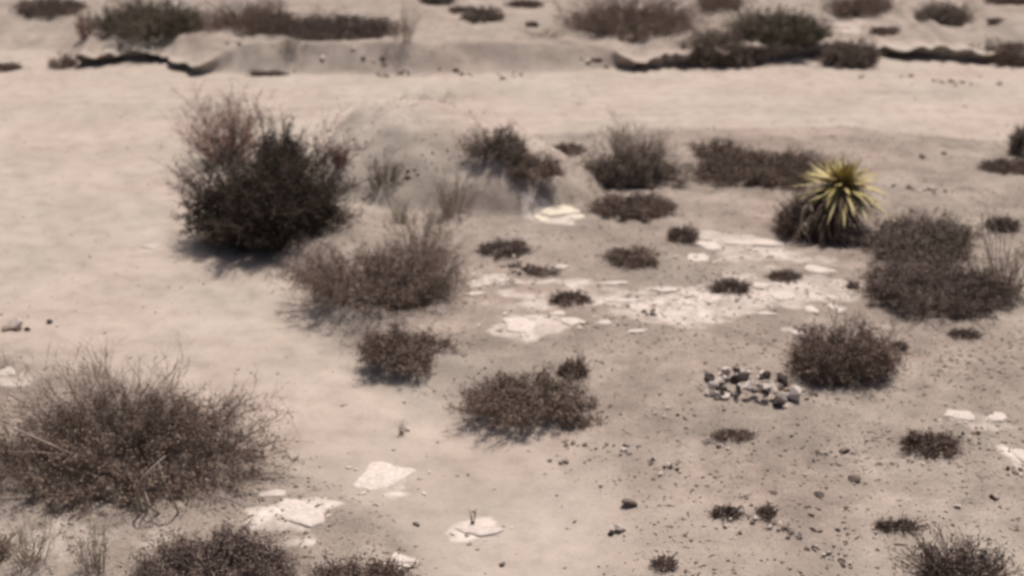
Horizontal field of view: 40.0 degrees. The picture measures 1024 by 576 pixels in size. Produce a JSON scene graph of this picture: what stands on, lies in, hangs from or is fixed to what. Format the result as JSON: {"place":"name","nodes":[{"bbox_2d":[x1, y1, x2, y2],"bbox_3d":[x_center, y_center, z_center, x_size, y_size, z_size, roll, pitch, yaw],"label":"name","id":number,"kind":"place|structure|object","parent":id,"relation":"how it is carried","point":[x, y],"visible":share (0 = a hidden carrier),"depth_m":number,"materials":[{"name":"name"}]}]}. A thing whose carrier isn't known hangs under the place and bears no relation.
{"place":"outdoors","nodes":[
{"label":"outdoors","id":0,"kind":"place"},
{"bbox_2d":[0,0,1023,575],"bbox_3d":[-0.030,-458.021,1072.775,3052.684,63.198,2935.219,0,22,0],"label":"ground","id":1,"kind":"structure","parent":0,"point":[76,290],"depth_m":18.16,"materials":[{"name":"sand"}]},
{"bbox_2d":[0,530,18,560],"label":"desert shrub","id":2,"kind":"object","parent":1,"relation":"on","point":[3,550],"visible":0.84,"depth_m":12.50,"materials":[{"name":"brown plant"}]},
{"bbox_2d":[0,61,26,72],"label":"desert shrub","id":3,"kind":"object","parent":1,"relation":"on","point":[7,67],"visible":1,"depth_m":30.28,"materials":[{"name":"brown plant"}]},
{"bbox_2d":[8,316,22,329],"bbox_3d":[-6.172,0.448,17.513,0.214,0.173,0.160,9,21,34],"label":"rock","id":4,"kind":"object","parent":1,"relation":"on","point":[16,323],"visible":1,"depth_m":17.46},
{"bbox_2d":[0,486,64,570],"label":"desert shrub","id":5,"kind":"object","parent":1,"relation":"on","point":[26,552],"visible":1,"depth_m":12.27,"materials":[{"name":"plant"}]},
{"bbox_2d":[0,0,91,17],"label":"desert shrub","id":6,"kind":"object","parent":1,"relation":"on","point":[52,7],"visible":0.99,"depth_m":34.42,"materials":[{"name":"brown plant"}]},
{"bbox_2d":[0,423,91,479],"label":"dead stalk","id":7,"kind":"object","parent":1,"relation":"on","point":[45,442],"visible":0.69,"depth_m":13.48,"materials":[{"name":"plant"}]},
{"bbox_2d":[46,49,83,69],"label":"desert shrub","id":8,"kind":"object","parent":1,"relation":"on","point":[63,62],"visible":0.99,"depth_m":30.45,"materials":[{"name":"brown plant"}]},
{"bbox_2d":[70,2,101,38],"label":"desert shrub","id":9,"kind":"object","parent":1,"relation":"on","point":[80,27],"visible":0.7,"depth_m":32.09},
{"bbox_2d":[59,500,119,575],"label":"desert shrub","id":10,"kind":"object","parent":1,"relation":"on","point":[96,556],"visible":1,"depth_m":12.20,"materials":[{"name":"plant"}]},
{"bbox_2d":[0,333,229,463],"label":"desert shrub","id":11,"kind":"object","parent":1,"relation":"on","point":[154,404],"visible":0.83,"depth_m":13.98,"materials":[{"name":"brown plant"}]},
{"bbox_2d":[79,0,222,40],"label":"desert shrub","id":12,"kind":"object","parent":1,"relation":"on","point":[165,21],"visible":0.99,"depth_m":31.47,"materials":[{"name":"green plant"}]},
{"bbox_2d":[136,456,178,513],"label":"dead stalk","id":13,"kind":"object","parent":1,"relation":"on","point":[144,491],"visible":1,"depth_m":13.03,"materials":[{"name":"plant"}]},
{"bbox_2d":[0,361,316,526],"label":"desert shrub","id":14,"kind":"object","parent":1,"relation":"on","point":[109,471],"visible":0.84,"depth_m":13.69,"materials":[{"name":"brown plant"}]},
{"bbox_2d":[100,512,309,575],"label":"desert shrub","id":15,"kind":"object","parent":1,"relation":"on","point":[255,560],"visible":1,"depth_m":12.20,"materials":[{"name":"brown plant"}]},
{"bbox_2d":[154,78,290,167],"bbox_3d":[-4.938,-2.880,23.676,2.246,1.656,1.814,0,22,0],"label":"desert shrub","id":16,"kind":"object","parent":1,"relation":"on","point":[223,122],"visible":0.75,"depth_m":23.73,"materials":[{"name":"plant"}]},
{"bbox_2d":[182,0,304,35],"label":"desert shrub","id":17,"kind":"object","parent":1,"relation":"on","point":[257,15],"visible":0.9,"depth_m":31.65,"materials":[{"name":"brown plant"}]},
{"bbox_2d":[145,89,382,256],"bbox_3d":[-3.478,-1.707,20.115,3.075,2.203,3.006,-10,24,-23],"label":"dark bush","id":18,"kind":"object","parent":1,"relation":"on","point":[274,205],"visible":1,"depth_m":19.87,"materials":[{"name":"black plant"}]},
{"bbox_2d":[243,67,288,76],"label":"desert shrub","id":19,"kind":"object","parent":1,"relation":"on","point":[254,73],"visible":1,"depth_m":29.77,"materials":[{"name":"brown plant"}]},
{"bbox_2d":[258,489,286,497],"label":"pale slab","id":20,"kind":"structure","parent":1,"relation":"on","point":[277,493],"depth_m":13.47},
{"bbox_2d":[246,100,311,173],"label":"desert shrub","id":21,"kind":"object","parent":1,"relation":"on","point":[284,138],"visible":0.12,"depth_m":22.38,"materials":[{"name":"brown plant"}]},
{"bbox_2d":[275,27,301,52],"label":"desert shrub","id":22,"kind":"object","parent":1,"relation":"on","point":[288,43],"visible":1,"depth_m":30.25,"materials":[{"name":"plant"}]},
{"bbox_2d":[277,499,324,527],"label":"pale slab","id":23,"kind":"structure","parent":1,"relation":"on","point":[300,513],"depth_m":13.09,"materials":[{"name":"stone"}]},
{"bbox_2d":[250,0,412,44],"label":"desert shrub","id":24,"kind":"object","parent":1,"relation":"on","point":[363,28],"visible":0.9,"depth_m":31.30,"materials":[{"name":"brown plant"}]},
{"bbox_2d":[324,132,358,168],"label":"desert shrub","id":25,"kind":"object","parent":1,"relation":"on","point":[341,159],"visible":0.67,"depth_m":21.55,"materials":[{"name":"plant"}]},
{"bbox_2d":[297,541,423,575],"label":"desert shrub","id":26,"kind":"object","parent":1,"relation":"on","point":[391,569],"visible":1,"depth_m":12.16,"materials":[{"name":"brown plant"}]},
{"bbox_2d":[352,462,415,490],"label":"pale slab","id":27,"kind":"structure","parent":1,"relation":"on","point":[380,474],"depth_m":14.00,"materials":[{"name":"stone"}]},
{"bbox_2d":[363,142,406,190],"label":"desert shrub","id":28,"kind":"object","parent":1,"relation":"on","point":[385,171],"visible":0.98,"depth_m":21.12,"materials":[{"name":"grey plant"}]},
{"bbox_2d":[270,217,509,321],"bbox_3d":[-1.537,-0.317,17.860,3.233,0.882,2.530,-4,22,-11],"label":"desert shrub","id":29,"kind":"object","parent":1,"relation":"on","point":[328,285],"visible":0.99,"depth_m":17.71,"materials":[{"name":"brown plant"}]},
{"bbox_2d":[385,188,411,223],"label":"dry grass tuft","id":30,"kind":"object","parent":1,"relation":"on","point":[403,210],"visible":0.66,"depth_m":20.38,"materials":[{"name":"plant"}]},
{"bbox_2d":[358,270,449,310],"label":"desert shrub","id":31,"kind":"object","parent":1,"relation":"on","point":[423,297],"visible":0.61,"depth_m":17.58,"materials":[{"name":"brown plant"}]},
{"bbox_2d":[391,552,417,563],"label":"pale slab","id":32,"kind":"structure","parent":1,"relation":"on","point":[406,559],"depth_m":12.48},
{"bbox_2d":[381,0,429,45],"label":"desert shrub","id":33,"kind":"object","parent":1,"relation":"on","point":[406,33],"visible":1,"depth_m":30.30,"materials":[{"name":"plant"}]},
{"bbox_2d":[340,317,477,378],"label":"desert shrub","id":34,"kind":"object","parent":1,"relation":"on","point":[376,349],"visible":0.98,"depth_m":16.19,"materials":[{"name":"brown plant"}]},
{"bbox_2d":[362,185,479,251],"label":"desert shrub","id":35,"kind":"object","parent":1,"relation":"on","point":[428,215],"visible":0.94,"depth_m":19.17,"materials":[{"name":"plant"}]},
{"bbox_2d":[420,0,457,4],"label":"desert shrub","id":36,"kind":"object","parent":1,"relation":"on","point":[428,2],"visible":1,"depth_m":34.69,"materials":[{"name":"brown plant"}]},
{"bbox_2d":[431,183,458,218],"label":"dry grass tuft","id":37,"kind":"object","parent":1,"relation":"on","point":[450,209],"visible":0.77,"depth_m":20.58,"materials":[{"name":"plant"}]},
{"bbox_2d":[424,157,492,215],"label":"desert shrub","id":38,"kind":"object","parent":1,"relation":"on","point":[457,197],"visible":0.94,"depth_m":20.58,"materials":[{"name":"plant"}]},
{"bbox_2d":[447,4,477,13],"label":"desert shrub","id":39,"kind":"object","parent":1,"relation":"on","point":[456,9],"visible":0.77,"depth_m":33.92,"materials":[{"name":"brown plant"}]},
{"bbox_2d":[454,525,504,536],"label":"pale slab","id":40,"kind":"structure","parent":1,"relation":"on","point":[481,530],"depth_m":13.07,"materials":[{"name":"stone"}]},
{"bbox_2d":[457,3,506,21],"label":"desert shrub","id":41,"kind":"object","parent":1,"relation":"on","point":[484,14],"visible":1,"depth_m":33.09,"materials":[{"name":"brown plant"}]},
{"bbox_2d":[451,114,532,163],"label":"desert shrub","id":42,"kind":"object","parent":1,"relation":"on","point":[501,144],"visible":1,"depth_m":21.05,"materials":[{"name":"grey plant"}]},
{"bbox_2d":[471,237,532,260],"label":"desert shrub","id":43,"kind":"object","parent":1,"relation":"on","point":[514,247],"visible":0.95,"depth_m":19.23,"materials":[{"name":"brown plant"}]},
{"bbox_2d":[0,0,1023,575],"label":"gravel","id":44,"kind":"structure","parent":1,"relation":"on","point":[328,510],"depth_m":15.29,"materials":[{"name":"gravel"}]},
{"bbox_2d":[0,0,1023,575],"bbox_3d":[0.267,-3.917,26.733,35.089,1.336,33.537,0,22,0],"label":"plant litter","id":45,"kind":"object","parent":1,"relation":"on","point":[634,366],"visible":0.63,"depth_m":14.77,"materials":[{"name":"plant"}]},
{"bbox_2d":[443,361,599,428],"bbox_3d":[0.125,1.141,15.072,1.707,0.550,1.342,-16,27,-33],"label":"desert shrub","id":46,"kind":"object","parent":1,"relation":"on","point":[563,404],"visible":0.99,"depth_m":14.97,"materials":[{"name":"brown plant"}]},
{"bbox_2d":[502,317,542,333],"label":"pale slab","id":47,"kind":"structure","parent":1,"relation":"on","point":[522,324],"depth_m":16.95,"materials":[{"name":"stone"}]},
{"bbox_2d":[503,0,547,7],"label":"desert shrub","id":48,"kind":"object","parent":1,"relation":"on","point":[527,3],"visible":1,"depth_m":34.55,"materials":[{"name":"brown plant"}]},
{"bbox_2d":[494,146,568,180],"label":"desert shrub","id":49,"kind":"object","parent":1,"relation":"on","point":[547,169],"visible":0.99,"depth_m":20.91,"materials":[{"name":"brown plant"}]},
{"bbox_2d":[523,265,562,277],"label":"dead clump","id":50,"kind":"object","parent":1,"relation":"on","point":[538,269],"visible":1,"depth_m":18.53,"materials":[{"name":"brown plant"}]},
{"bbox_2d":[520,27,572,38],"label":"desert shrub","id":51,"kind":"object","parent":1,"relation":"on","point":[544,35],"visible":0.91,"depth_m":31.73,"materials":[{"name":"plant"}]},
{"bbox_2d":[541,205,580,217],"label":"pale slab","id":52,"kind":"structure","parent":1,"relation":"on","point":[553,211],"depth_m":20.74,"materials":[{"name":"stone"}]},
{"bbox_2d":[552,141,589,155],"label":"desert shrub","id":53,"kind":"object","parent":1,"relation":"on","point":[560,146],"visible":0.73,"depth_m":23.64,"materials":[{"name":"brown plant"}]},
{"bbox_2d":[560,317,582,325],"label":"pale slab","id":54,"kind":"structure","parent":1,"relation":"on","point":[572,321],"depth_m":17.08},
{"bbox_2d":[547,288,596,307],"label":"desert shrub","id":55,"kind":"object","parent":1,"relation":"on","point":[567,296],"visible":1,"depth_m":17.63,"materials":[{"name":"brown plant"}]},
{"bbox_2d":[556,350,593,378],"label":"desert shrub","id":56,"kind":"object","parent":1,"relation":"on","point":[569,365],"visible":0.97,"depth_m":15.58,"materials":[{"name":"brown plant"}]},
{"bbox_2d":[564,414,605,429],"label":"dead clump","id":57,"kind":"object","parent":1,"relation":"on","point":[580,423],"visible":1,"depth_m":14.78,"materials":[{"name":"brown plant"}]},
{"bbox_2d":[598,281,628,284],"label":"pale slab","id":58,"kind":"structure","parent":1,"relation":"on","point":[615,282],"depth_m":18.16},
{"bbox_2d":[556,130,699,189],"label":"desert shrub","id":59,"kind":"object","parent":1,"relation":"on","point":[642,171],"visible":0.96,"depth_m":21.98,"materials":[{"name":"brown plant"}]},
{"bbox_2d":[615,298,642,302],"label":"pale slab","id":60,"kind":"structure","parent":1,"relation":"on","point":[631,300],"depth_m":17.64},
{"bbox_2d":[621,498,637,506],"bbox_3d":[1.117,2.032,13.342,0.163,0.070,0.120,14,15,10],"label":"stone","id":61,"kind":"object","parent":1,"relation":"on","point":[629,502],"visible":1,"depth_m":13.29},
{"bbox_2d":[577,181,684,221],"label":"desert shrub","id":62,"kind":"object","parent":1,"relation":"on","point":[631,205],"visible":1,"depth_m":20.78,"materials":[{"name":"brown plant"}]},
{"bbox_2d":[594,240,672,269],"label":"desert shrub","id":63,"kind":"object","parent":1,"relation":"on","point":[636,255],"visible":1,"depth_m":18.82,"materials":[{"name":"brown plant"}]},
{"bbox_2d":[589,102,678,159],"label":"desert shrub","id":64,"kind":"object","parent":1,"relation":"on","point":[626,140],"visible":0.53,"depth_m":22.80,"materials":[{"name":"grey plant"}]},
{"bbox_2d":[545,0,729,41],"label":"desert shrub","id":65,"kind":"object","parent":1,"relation":"on","point":[613,13],"visible":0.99,"depth_m":32.47,"materials":[{"name":"brown plant"}]},
{"bbox_2d":[629,302,648,310],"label":"pale slab","id":66,"kind":"structure","parent":1,"relation":"on","point":[640,306],"depth_m":17.47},
{"bbox_2d":[648,553,680,571],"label":"dead clump","id":67,"kind":"object","parent":1,"relation":"on","point":[669,563],"visible":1,"depth_m":12.27,"materials":[{"name":"brown plant"}]},
{"bbox_2d":[649,287,680,293],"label":"pale slab","id":68,"kind":"structure","parent":1,"relation":"on","point":[670,290],"depth_m":17.91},
{"bbox_2d":[666,221,702,242],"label":"desert shrub","id":69,"kind":"object","parent":1,"relation":"on","point":[685,234],"visible":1,"depth_m":19.64,"materials":[{"name":"brown plant"}]},
{"bbox_2d":[677,298,693,305],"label":"pale slab","id":70,"kind":"structure","parent":1,"relation":"on","point":[686,301],"depth_m":17.54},
{"bbox_2d":[687,253,708,261],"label":"pale slab","id":71,"kind":"structure","parent":1,"relation":"on","point":[702,258],"depth_m":19.05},
{"bbox_2d":[693,241,721,250],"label":"pale slab","id":72,"kind":"structure","parent":1,"relation":"on","point":[710,246],"depth_m":19.47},
{"bbox_2d":[702,293,722,302],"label":"pale slab","id":73,"kind":"structure","parent":1,"relation":"on","point":[712,298],"depth_m":17.66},
{"bbox_2d":[685,134,754,157],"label":"desert shrub","id":74,"kind":"object","parent":1,"relation":"on","point":[721,146],"visible":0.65,"depth_m":23.41,"materials":[{"name":"brown plant"}]},
{"bbox_2d":[692,0,749,11],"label":"desert shrub","id":75,"kind":"object","parent":1,"relation":"on","point":[723,4],"visible":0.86,"depth_m":34.08,"materials":[{"name":"brown plant"}]},
{"bbox_2d":[708,503,745,521],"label":"dead clump","id":76,"kind":"object","parent":1,"relation":"on","point":[726,510],"visible":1,"depth_m":12.85,"materials":[{"name":"brown plant"}]},
{"bbox_2d":[670,16,784,68],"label":"desert shrub","id":77,"kind":"object","parent":1,"relation":"on","point":[738,55],"visible":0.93,"depth_m":30.67,"materials":[{"name":"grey plant"}]},
{"bbox_2d":[705,276,753,295],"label":"desert shrub","id":78,"kind":"object","parent":1,"relation":"on","point":[727,284],"visible":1,"depth_m":17.89,"materials":[{"name":"brown plant"}]},
{"bbox_2d":[706,426,761,442],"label":"dead clump","id":79,"kind":"object","parent":1,"relation":"on","point":[742,434],"visible":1,"depth_m":14.31,"materials":[{"name":"brown plant"}]},
{"bbox_2d":[724,239,783,246],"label":"pale slab","id":80,"kind":"structure","parent":1,"relation":"on","point":[767,243],"depth_m":19.54,"materials":[{"name":"stone"}]},
{"bbox_2d":[755,500,777,517],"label":"dead clump","id":81,"kind":"object","parent":1,"relation":"on","point":[767,511],"visible":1,"depth_m":12.84,"materials":[{"name":"brown plant"}]},
{"bbox_2d":[669,139,864,190],"bbox_3d":[4.126,-1.983,22.399,3.146,0.615,2.150,5,23,12],"label":"desert shrub","id":82,"kind":"object","parent":1,"relation":"on","point":[788,162],"visible":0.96,"depth_m":22.31,"materials":[{"name":"brown plant"}]},
{"bbox_2d":[709,0,837,45],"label":"desert shrub","id":83,"kind":"object","parent":1,"relation":"on","point":[798,30],"visible":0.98,"depth_m":31.14,"materials":[{"name":"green plant"}]},
{"bbox_2d":[770,291,795,300],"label":"pale slab","id":84,"kind":"structure","parent":1,"relation":"on","point":[782,296],"depth_m":17.73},
{"bbox_2d":[763,267,805,284],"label":"desert shrub","id":85,"kind":"object","parent":1,"relation":"on","point":[782,274],"visible":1,"depth_m":18.33,"materials":[{"name":"brown plant"}]},
{"bbox_2d":[769,175,817,239],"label":"desert shrub","id":86,"kind":"object","parent":1,"relation":"on","point":[785,218],"visible":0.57,"depth_m":19.80,"materials":[{"name":"brown plant"}]},
{"bbox_2d":[788,385,800,401],"bbox_3d":[3.028,1.129,14.982,0.132,0.186,0.152,15,26,32],"label":"rock","id":87,"kind":"object","parent":1,"relation":"on","point":[794,393],"visible":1,"depth_m":14.94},
{"bbox_2d":[804,265,837,273],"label":"pale slab","id":88,"kind":"structure","parent":1,"relation":"on","point":[815,269],"depth_m":18.62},
{"bbox_2d":[763,151,897,248],"bbox_3d":[4.461,-1.263,19.842,1.890,1.218,1.622,0,22,0],"label":"yucca","id":89,"kind":"object","parent":1,"relation":"on","point":[834,205],"visible":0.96,"depth_m":19.61,"materials":[{"name":"yellow plant"}]},
{"bbox_2d":[759,294,922,389],"bbox_3d":[3.688,0.553,15.549,1.735,0.878,1.479,0,22,0],"label":"desert shrub","id":90,"kind":"object","parent":1,"relation":"on","point":[815,353],"visible":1,"depth_m":15.40,"materials":[{"name":"brown plant"}]},
{"bbox_2d":[815,30,885,68],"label":"desert shrub","id":91,"kind":"object","parent":1,"relation":"on","point":[850,55],"visible":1,"depth_m":30.62,"materials":[{"name":"brown plant"}]},
{"bbox_2d":[802,0,899,16],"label":"desert shrub","id":92,"kind":"object","parent":1,"relation":"on","point":[853,8],"visible":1,"depth_m":34.48,"materials":[{"name":"brown plant"}]},
{"bbox_2d":[869,23,900,36],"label":"desert shrub","id":93,"kind":"object","parent":1,"relation":"on","point":[881,31],"visible":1,"depth_m":32.59,"materials":[{"name":"brown plant"}]},
{"bbox_2d":[887,337,909,351],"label":"dead clump","id":94,"kind":"object","parent":1,"relation":"on","point":[903,348],"visible":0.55,"depth_m":16.24,"materials":[{"name":"brown plant"}]},
{"bbox_2d":[870,513,927,533],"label":"dead clump","id":95,"kind":"object","parent":1,"relation":"on","point":[886,526],"visible":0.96,"depth_m":12.63,"materials":[{"name":"brown plant"}]},
{"bbox_2d":[836,196,994,261],"bbox_3d":[5.610,-0.810,19.256,2.297,0.748,1.592,0,22,0],"label":"desert shrub","id":96,"kind":"object","parent":1,"relation":"on","point":[940,235],"visible":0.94,"depth_m":19.11,"materials":[{"name":"brown plant"}]},
{"bbox_2d":[895,425,966,459],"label":"desert shrub","id":97,"kind":"object","parent":1,"relation":"on","point":[946,442],"visible":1,"depth_m":13.94,"materials":[{"name":"brown plant"}]},
{"bbox_2d":[846,221,1023,322],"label":"desert shrub","id":98,"kind":"object","parent":1,"relation":"on","point":[970,295],"visible":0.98,"depth_m":17.41,"materials":[{"name":"brown plant"}]},
{"bbox_2d":[909,0,985,24],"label":"desert shrub","id":99,"kind":"object","parent":1,"relation":"on","point":[949,13],"visible":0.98,"depth_m":33.70,"materials":[{"name":"brown plant"}]},
{"bbox_2d":[885,506,1023,575],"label":"desert shrub","id":100,"kind":"object","parent":1,"relation":"on","point":[965,563],"visible":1,"depth_m":11.96,"materials":[{"name":"brown plant"}]},
{"bbox_2d":[943,409,974,420],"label":"pale slab","id":101,"kind":"structure","parent":1,"relation":"on","point":[964,415],"depth_m":14.63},
{"bbox_2d":[944,324,985,339],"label":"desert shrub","id":102,"kind":"object","parent":1,"relation":"on","point":[966,333],"visible":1,"depth_m":16.52,"materials":[{"name":"brown plant"}]},
{"bbox_2d":[963,203,1023,298],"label":"desert shrub","id":103,"kind":"object","parent":1,"relation":"on","point":[1002,280],"visible":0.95,"depth_m":17.53,"materials":[{"name":"plant"}]},
{"bbox_2d":[969,30,1023,67],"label":"desert shrub","id":104,"kind":"object","parent":1,"relation":"on","point":[1015,48],"visible":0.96,"depth_m":30.80,"materials":[{"name":"brown plant"}]},
{"bbox_2d":[987,412,1006,421],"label":"pale slab","id":105,"kind":"structure","parent":1,"relation":"on","point":[998,417],"depth_m":14.63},
{"bbox_2d":[976,155,1023,175],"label":"desert shrub","id":106,"kind":"object","parent":1,"relation":"on","point":[1008,166],"visible":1,"depth_m":22.72,"materials":[{"name":"brown plant"}]},
{"bbox_2d":[980,212,1022,232],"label":"desert shrub","id":107,"kind":"object","parent":1,"relation":"on","point":[1000,222],"visible":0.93,"depth_m":19.98,"materials":[{"name":"brown plant"}]},
{"bbox_2d":[982,0,1023,5],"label":"desert shrub","id":108,"kind":"object","parent":1,"relation":"on","point":[1012,2],"visible":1,"depth_m":34.80,"materials":[{"name":"brown plant"}]},
{"bbox_2d":[1004,122,1023,155],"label":"desert shrub","id":109,"kind":"object","parent":1,"relation":"on","point":[1016,145],"visible":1,"depth_m":23.56,"materials":[{"name":"brown plant"}]},
{"bbox_2d":[1011,448,1023,460],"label":"pale slab","id":110,"kind":"structure","parent":1,"relation":"on","point":[1018,453],"depth_m":13.91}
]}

